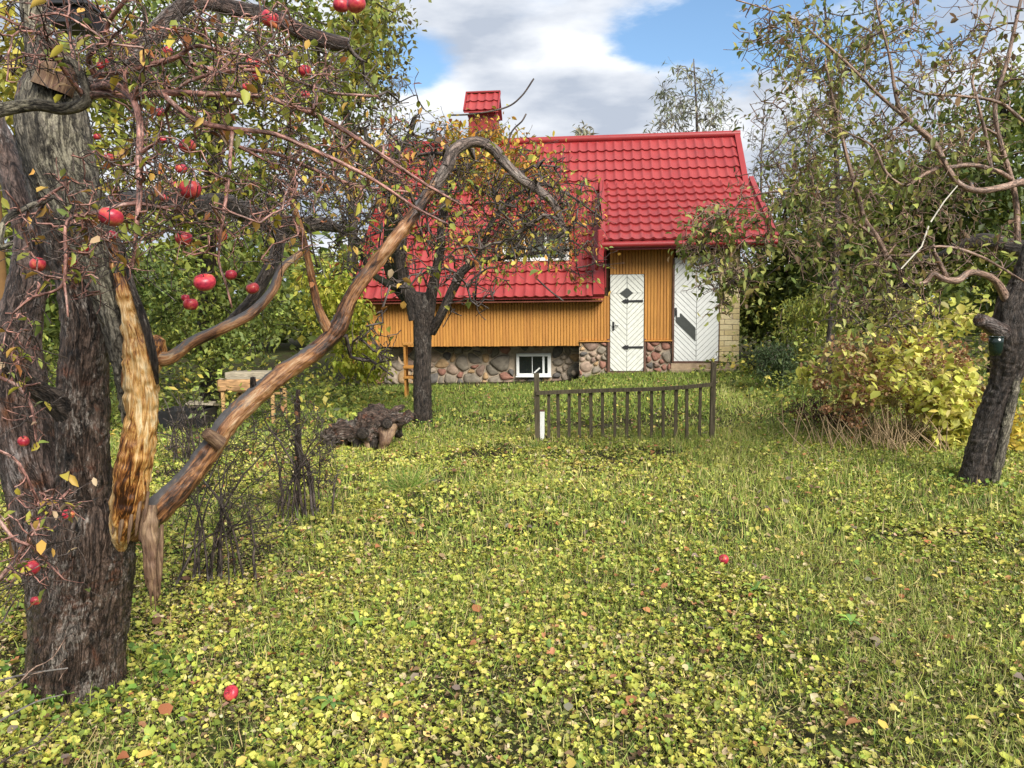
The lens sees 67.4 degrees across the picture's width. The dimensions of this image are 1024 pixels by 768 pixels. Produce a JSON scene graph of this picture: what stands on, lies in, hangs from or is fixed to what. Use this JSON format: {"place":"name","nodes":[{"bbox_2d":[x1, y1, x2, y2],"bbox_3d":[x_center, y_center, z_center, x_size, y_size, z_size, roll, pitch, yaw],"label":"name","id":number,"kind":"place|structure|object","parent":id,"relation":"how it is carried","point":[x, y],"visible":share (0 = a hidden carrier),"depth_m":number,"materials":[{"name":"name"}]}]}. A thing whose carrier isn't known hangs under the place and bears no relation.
{"place":"outdoors","nodes":[
{"label":"outdoors","id":0,"kind":"place"},
{"bbox_2d":[0,312,1023,767],"bbox_3d":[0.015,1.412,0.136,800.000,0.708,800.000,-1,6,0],"label":"ground","id":1,"kind":"structure","parent":0,"point":[282,352],"depth_m":3.61,"materials":[{"name":"green plant"}]},
{"bbox_2d":[0,188,13,557],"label":"timber pole","id":2,"kind":"object","parent":1,"relation":"on","point":[3,274],"visible":0.09,"depth_m":4.54,"materials":[{"name":"brown wood"}]},
{"bbox_2d":[42,318,57,385],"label":"green shrub","id":3,"kind":"object","parent":1,"relation":"on","point":[47,343],"visible":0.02,"depth_m":8.87,"materials":[{"name":"green plant"}]},
{"bbox_2d":[0,0,141,370],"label":"maple tree","id":4,"kind":"object","parent":1,"relation":"on","point":[7,92],"visible":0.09,"depth_m":10.29,"materials":[{"name":"green plant"}]},
{"bbox_2d":[42,242,206,404],"bbox_3d":[-5.067,-0.596,9.788,2.194,2.409,1.951,4,7,39],"label":"green shrub","id":5,"kind":"object","parent":1,"relation":"on","point":[164,313],"visible":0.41,"depth_m":9.85,"materials":[{"name":"green plant"}]},
{"bbox_2d":[157,383,214,462],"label":"currant bush","id":6,"kind":"object","parent":1,"relation":"on","point":[174,436],"visible":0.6,"depth_m":7.58,"materials":[{"name":"brown plant"}]},
{"bbox_2d":[158,406,218,429],"bbox_3d":[-4.176,0.444,9.889,0.620,0.260,0.520,-1,6,0],"label":"black tub","id":7,"kind":"object","parent":1,"relation":"on","point":[210,410],"visible":0.5,"depth_m":9.68,"materials":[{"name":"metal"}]},
{"bbox_2d":[186,401,218,407],"bbox_3d":[-3.992,0.256,9.938,0.393,0.061,0.330,-2,6,-12],"label":"loose board","id":8,"kind":"object","parent":7,"relation":"on","point":[197,403],"visible":0.68,"depth_m":9.87,"materials":[{"name":"beige wood"}]},
{"bbox_2d":[153,392,297,590],"bbox_3d":[-1.574,0.619,4.232,0.835,1.143,0.577,-1,6,0],"label":"currant bush","id":9,"kind":"object","parent":1,"relation":"on","point":[218,542],"visible":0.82,"depth_m":4.20,"materials":[{"name":"brown plant"}]},
{"bbox_2d":[50,341,403,438],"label":"undergrowth","id":10,"kind":"object","parent":1,"relation":"on","point":[326,389],"visible":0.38,"depth_m":11.29,"materials":[{"name":"green plant"}]},
{"bbox_2d":[144,266,316,407],"bbox_3d":[-4.481,-0.695,12.247,2.610,2.365,2.655,2,6,24],"label":"green shrub","id":11,"kind":"object","parent":1,"relation":"on","point":[219,314],"visible":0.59,"depth_m":11.74,"materials":[{"name":"green plant"}]},
{"bbox_2d":[223,685,238,700],"bbox_3d":[-1.060,1.161,2.888,0.057,0.059,0.050,-8,-29,25],"label":"apple","id":12,"kind":"object","parent":1,"relation":"on","point":[231,692],"visible":1,"depth_m":2.88,"materials":[{"name":"red plant"}]},
{"bbox_2d":[51,0,415,406],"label":"maple tree","id":13,"kind":"object","parent":1,"relation":"on","point":[208,261],"visible":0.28,"depth_m":11.69,"materials":[{"name":"green plant"}]},
{"bbox_2d":[217,370,286,422],"bbox_3d":[-3.443,0.197,10.244,0.767,0.719,0.550,-1,6,0],"label":"garden table","id":14,"kind":"object","parent":1,"relation":"on","point":[233,380],"visible":0.42,"depth_m":10.00,"materials":[{"name":"brown wood"}]},
{"bbox_2d":[0,0,593,708],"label":"apple tree","id":15,"kind":"object","parent":1,"relation":"on","point":[82,516],"visible":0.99,"depth_m":2.83,"materials":[{"name":"brown plant"}]},
{"bbox_2d":[0,589,76,764],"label":"dry sprig","id":16,"kind":"object","parent":15,"relation":"attached to","point":[29,672],"visible":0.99,"depth_m":2.32,"materials":[{"name":"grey plant"}]},
{"bbox_2d":[43,0,106,35],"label":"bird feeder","id":17,"kind":"object","parent":15,"relation":"attached to","point":[59,3],"visible":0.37,"depth_m":2.71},
{"bbox_2d":[293,389,300,504],"bbox_3d":[-1.570,0.514,5.608,0.087,0.952,0.056,-1,6,0],"label":"rusty stake","id":18,"kind":"object","parent":1,"relation":"on","point":[298,393],"visible":0.4,"depth_m":5.57,"materials":[{"name":"brown metal"}]},
{"bbox_2d":[249,385,352,520],"bbox_3d":[-1.564,0.490,5.513,0.817,1.056,0.525,-1,6,0],"label":"currant bush","id":19,"kind":"object","parent":1,"relation":"on","point":[304,461],"visible":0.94,"depth_m":5.44,"materials":[{"name":"brown plant"}]},
{"bbox_2d":[288,262,396,401],"bbox_3d":[-2.859,-0.846,12.650,1.900,2.344,0.955,2,6,21],"label":"yellow shrub","id":20,"kind":"object","parent":1,"relation":"on","point":[330,302],"visible":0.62,"depth_m":12.46,"materials":[{"name":"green plant"}]},
{"bbox_2d":[268,0,431,383],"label":"poplar tree","id":21,"kind":"object","parent":1,"relation":"on","point":[388,61],"visible":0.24,"depth_m":16.31,"materials":[{"name":"green plant"}]},
{"bbox_2d":[321,403,416,450],"bbox_3d":[-1.536,0.460,8.206,1.071,0.518,0.539,-1,6,0],"label":"root log","id":22,"kind":"object","parent":1,"relation":"on","point":[372,425],"visible":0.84,"depth_m":8.09,"materials":[{"name":"brown wood"}]},
{"bbox_2d":[375,53,414,125],"bbox_3d":[-4.937,-7.978,33.363,1.918,12.965,2.260,-4,7,-32],"label":"birch tree","id":23,"kind":"object","parent":1,"relation":"on","point":[391,99],"visible":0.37,"depth_m":32.79,"materials":[{"name":"green plant"}]},
{"bbox_2d":[366,447,447,493],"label":"grass tuft","id":24,"kind":"object","parent":1,"relation":"on","point":[414,482],"visible":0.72,"depth_m":6.17,"materials":[{"name":"green plant"}]},
{"bbox_2d":[402,342,413,396],"bbox_3d":[-1.720,-0.237,13.779,0.420,1.006,0.360,-1,6,0],"label":"step rack","id":25,"kind":"object","parent":1,"relation":"on","point":[406,367],"visible":0.34,"depth_m":13.64,"materials":[{"name":"brown wood"}]},
{"bbox_2d":[408,571,439,575],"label":"bare soil","id":26,"kind":"structure","parent":1,"relation":"on","point":[421,572],"depth_m":4.29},
{"bbox_2d":[301,78,620,423],"bbox_3d":[-0.732,-1.556,9.566,4.232,4.330,2.697,-1,6,0],"label":"apple tree","id":27,"kind":"object","parent":1,"relation":"on","point":[422,316],"visible":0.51,"depth_m":9.41,"materials":[{"name":"brown plant"}]},
{"bbox_2d":[0,413,1012,736],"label":"leafy tufts","id":28,"kind":"object","parent":1,"relation":"on","point":[158,663],"visible":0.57,"depth_m":3.00,"materials":[{"name":"green plant"}]},
{"bbox_2d":[0,534,1023,767],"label":"ground leaves","id":29,"kind":"object","parent":1,"relation":"on","point":[632,681],"visible":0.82,"depth_m":3.23,"materials":[{"name":"yellow plant"}]},
{"bbox_2d":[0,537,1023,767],"bbox_3d":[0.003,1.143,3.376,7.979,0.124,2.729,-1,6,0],"label":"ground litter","id":30,"kind":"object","parent":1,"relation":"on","point":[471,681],"visible":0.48,"depth_m":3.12,"materials":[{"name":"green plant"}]},
{"bbox_2d":[0,417,1023,554],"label":"ground leaves","id":31,"kind":"object","parent":1,"relation":"on","point":[922,530],"visible":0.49,"depth_m":6.07,"materials":[{"name":"green plant"}]},
{"bbox_2d":[0,412,1023,555],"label":"grass","id":32,"kind":"structure","parent":1,"relation":"on","point":[723,462],"depth_m":6.03,"materials":[{"name":"green plant"}]},
{"bbox_2d":[0,367,1023,767],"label":"fallen leaves","id":33,"kind":"object","parent":1,"relation":"on","point":[166,707],"visible":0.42,"depth_m":4.10,"materials":[{"name":"brown plant"}]},
{"bbox_2d":[5,222,1022,359],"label":"wood","id":34,"kind":"object","parent":1,"relation":"on","point":[956,293],"visible":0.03,"depth_m":31.64,"materials":[{"name":"green plant"}]},
{"bbox_2d":[540,409,544,440],"bbox_3d":[0.322,0.463,8.185,0.053,0.383,0.022,-1,6,0],"label":"white stake","id":35,"kind":"object","parent":1,"relation":"on","point":[542,416],"visible":0.82,"depth_m":8.17,"materials":[{"name":"paint"}]},
{"bbox_2d":[110,359,1023,438],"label":"grass","id":36,"kind":"structure","parent":1,"relation":"on","point":[668,397],"depth_m":11.63,"materials":[{"name":"green plant"}]},
{"bbox_2d":[110,360,1023,438],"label":"ground leaves","id":37,"kind":"object","parent":1,"relation":"on","point":[553,416],"visible":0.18,"depth_m":10.88,"materials":[{"name":"green plant"}]},
{"bbox_2d":[356,90,778,383],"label":"garden house","id":38,"kind":"structure","parent":1,"relation":"on","point":[643,317],"depth_m":15.80,"materials":[{"name":"red paint"}]},
{"bbox_2d":[516,353,551,376],"bbox_3d":[0.459,-0.395,16.234,0.757,0.503,0.140,0,6,6],"label":"window","id":39,"kind":"structure","parent":38,"relation":"in","point":[527,364],"depth_m":16.25,"materials":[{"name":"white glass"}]},
{"bbox_2d":[503,230,568,261],"bbox_3d":[0.499,-2.847,15.838,1.370,0.617,0.039,0,6,6],"label":"window","id":40,"kind":"structure","parent":38,"relation":"in","point":[542,237],"depth_m":15.82,"materials":[{"name":"white glass"}]},
{"bbox_2d":[610,274,643,370],"bbox_3d":[2.318,-1.230,15.496,0.669,1.941,0.115,0,6,6],"label":"door","id":41,"kind":"structure","parent":38,"relation":"in","point":[627,291],"depth_m":15.49,"materials":[{"name":"white paint"}]},
{"bbox_2d":[674,257,719,360],"bbox_3d":[3.684,-1.489,15.335,0.874,2.065,0.100,0,6,6],"label":"door","id":42,"kind":"structure","parent":38,"relation":"in","point":[693,341],"depth_m":15.35,"materials":[{"name":"white paint"}]},
{"bbox_2d":[572,120,598,135],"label":"willow tree","id":43,"kind":"object","parent":1,"relation":"on","point":[578,131],"visible":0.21,"depth_m":26.25,"materials":[{"name":"green plant"}]},
{"bbox_2d":[312,581,861,709],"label":"weeds","id":44,"kind":"object","parent":1,"relation":"on","point":[359,622],"visible":0.99,"depth_m":3.51,"materials":[{"name":"green plant"}]},
{"bbox_2d":[593,424,622,428],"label":"bare soil","id":45,"kind":"structure","parent":1,"relation":"on","point":[599,426],"depth_m":9.25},
{"bbox_2d":[534,362,716,440],"bbox_3d":[1.219,0.222,8.226,1.975,0.881,0.077,-1,6,-4],"label":"garden fence","id":46,"kind":"object","parent":1,"relation":"on","point":[711,385],"visible":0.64,"depth_m":8.22,"materials":[{"name":"brown wood"}]},
{"bbox_2d":[642,57,743,132],"bbox_3d":[5.775,-5.760,24.598,3.064,9.214,2.722,-3,6,-27],"label":"willow tree","id":47,"kind":"object","parent":1,"relation":"on","point":[683,108],"visible":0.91,"depth_m":24.13,"materials":[{"name":"green plant"}]},
{"bbox_2d":[676,506,728,514],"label":"bare soil","id":48,"kind":"structure","parent":1,"relation":"on","point":[711,510],"depth_m":5.41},
{"bbox_2d":[719,554,728,563],"bbox_3d":[1.181,0.977,4.292,0.057,0.056,0.055,42,-6,-30],"label":"apple","id":49,"kind":"object","parent":1,"relation":"on","point":[725,558],"visible":0.94,"depth_m":4.28,"materials":[{"name":"red plant"}]},
{"bbox_2d":[737,358,751,372],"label":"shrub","id":50,"kind":"object","parent":1,"relation":"on","point":[740,364],"visible":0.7,"depth_m":14.62,"materials":[{"name":"green plant"}]},
{"bbox_2d":[739,79,788,350],"bbox_3d":[6.508,-4.269,19.777,1.379,7.126,2.116,2,6,23],"label":"bare sapling","id":51,"kind":"object","parent":1,"relation":"on","point":[763,145],"visible":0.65,"depth_m":19.50,"materials":[{"name":"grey plant"}]},
{"bbox_2d":[744,334,799,388],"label":"glaucous shrub","id":52,"kind":"object","parent":1,"relation":"on","point":[783,355],"visible":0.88,"depth_m":12.11,"materials":[{"name":"green plant"}]},
{"bbox_2d":[756,96,820,349],"bbox_3d":[6.776,-3.798,18.780,1.941,6.392,1.605,-5,7,-39],"label":"bare sapling","id":53,"kind":"object","parent":1,"relation":"on","point":[790,135],"visible":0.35,"depth_m":18.48,"materials":[{"name":"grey plant"}]},
{"bbox_2d":[739,147,867,356],"bbox_3d":[6.466,-2.824,17.114,3.177,4.868,3.584,2,6,21],"label":"linden tree","id":54,"kind":"object","parent":1,"relation":"on","point":[776,296],"visible":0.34,"depth_m":16.55,"materials":[{"name":"green plant"}]},
{"bbox_2d":[778,91,830,346],"bbox_3d":[7.817,-4.375,20.645,2.228,7.085,1.693,-5,7,-37],"label":"bare sapling","id":55,"kind":"object","parent":1,"relation":"on","point":[806,96],"visible":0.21,"depth_m":20.42,"materials":[{"name":"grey plant"}]},
{"bbox_2d":[793,358,822,430],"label":"yellow sprig","id":56,"kind":"object","parent":1,"relation":"on","point":[805,374],"visible":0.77,"depth_m":8.46,"materials":[{"name":"brown plant"}]},
{"bbox_2d":[767,276,870,377],"bbox_3d":[5.180,-0.891,12.981,1.743,1.842,1.313,-1,6,0],"label":"feathery shrub","id":57,"kind":"object","parent":1,"relation":"on","point":[805,317],"visible":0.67,"depth_m":12.81,"materials":[{"name":"green plant"}]},
{"bbox_2d":[800,498,851,503],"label":"bare soil","id":58,"kind":"structure","parent":1,"relation":"on","point":[830,500],"depth_m":5.74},
{"bbox_2d":[778,390,879,431],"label":"barberry bush","id":59,"kind":"object","parent":1,"relation":"on","point":[820,398],"visible":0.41,"depth_m":8.57,"materials":[{"name":"green plant"}]},
{"bbox_2d":[665,0,1023,487],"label":"apple tree","id":60,"kind":"object","parent":1,"relation":"on","point":[985,452],"visible":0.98,"depth_m":5.77,"materials":[{"name":"green plant"}]},
{"bbox_2d":[901,185,957,268],"bbox_3d":[3.003,-1.127,5.531,0.388,0.592,0.012,-1,6,0],"label":"pale cane","id":61,"kind":"object","parent":60,"relation":"attached to","point":[921,246],"visible":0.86,"depth_m":5.53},
{"bbox_2d":[987,336,1004,355],"bbox_3d":[3.598,-0.282,5.713,0.111,0.146,0.112,-1,6,0],"label":"green bottle end","id":62,"kind":"object","parent":60,"relation":"attached to","point":[995,345],"visible":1,"depth_m":5.68,"materials":[{"name":"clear glass"}]},
{"bbox_2d":[765,0,930,389],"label":"ash tree","id":63,"kind":"object","parent":1,"relation":"on","point":[839,32],"visible":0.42,"depth_m":11.59,"materials":[{"name":"green plant"}]},
{"bbox_2d":[686,300,1023,424],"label":"undergrowth","id":64,"kind":"object","parent":1,"relation":"on","point":[809,342],"visible":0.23,"depth_m":12.42,"materials":[{"name":"green plant"}]},
{"bbox_2d":[777,310,989,453],"bbox_3d":[3.891,-0.105,7.922,2.657,1.489,1.908,-1,6,0],"label":"hydrangea bush","id":65,"kind":"object","parent":1,"relation":"on","point":[906,426],"visible":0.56,"depth_m":7.67,"materials":[{"name":"green plant"}]},
{"bbox_2d":[782,120,1006,368],"bbox_3d":[7.178,-2.378,13.978,4.977,4.576,3.256,-3,6,-20],"label":"linden tree","id":66,"kind":"object","parent":1,"relation":"on","point":[940,240],"visible":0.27,"depth_m":13.15,"materials":[{"name":"green plant"}]},
{"bbox_2d":[808,278,993,449],"bbox_3d":[4.193,-0.170,7.854,2.395,1.875,1.588,-5,7,-39],"label":"yellow leaved shrub","id":67,"kind":"object","parent":1,"relation":"on","point":[958,417],"visible":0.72,"depth_m":7.50,"materials":[{"name":"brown plant"}]},
{"bbox_2d":[908,39,1023,373],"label":"linden tree","id":68,"kind":"object","parent":1,"relation":"on","point":[1005,204],"visible":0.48,"depth_m":12.35,"materials":[{"name":"green plant"}]},
{"bbox_2d":[1007,379,1023,453],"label":"yellow leaved shrub","id":69,"kind":"object","parent":1,"relation":"on","point":[1016,430],"visible":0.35,"depth_m":7.26,"materials":[{"name":"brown plant"}]},
{"bbox_2d":[0,0,1023,313],"label":"sky","id":70,"kind":"structure","parent":0,"point":[597,63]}
]}

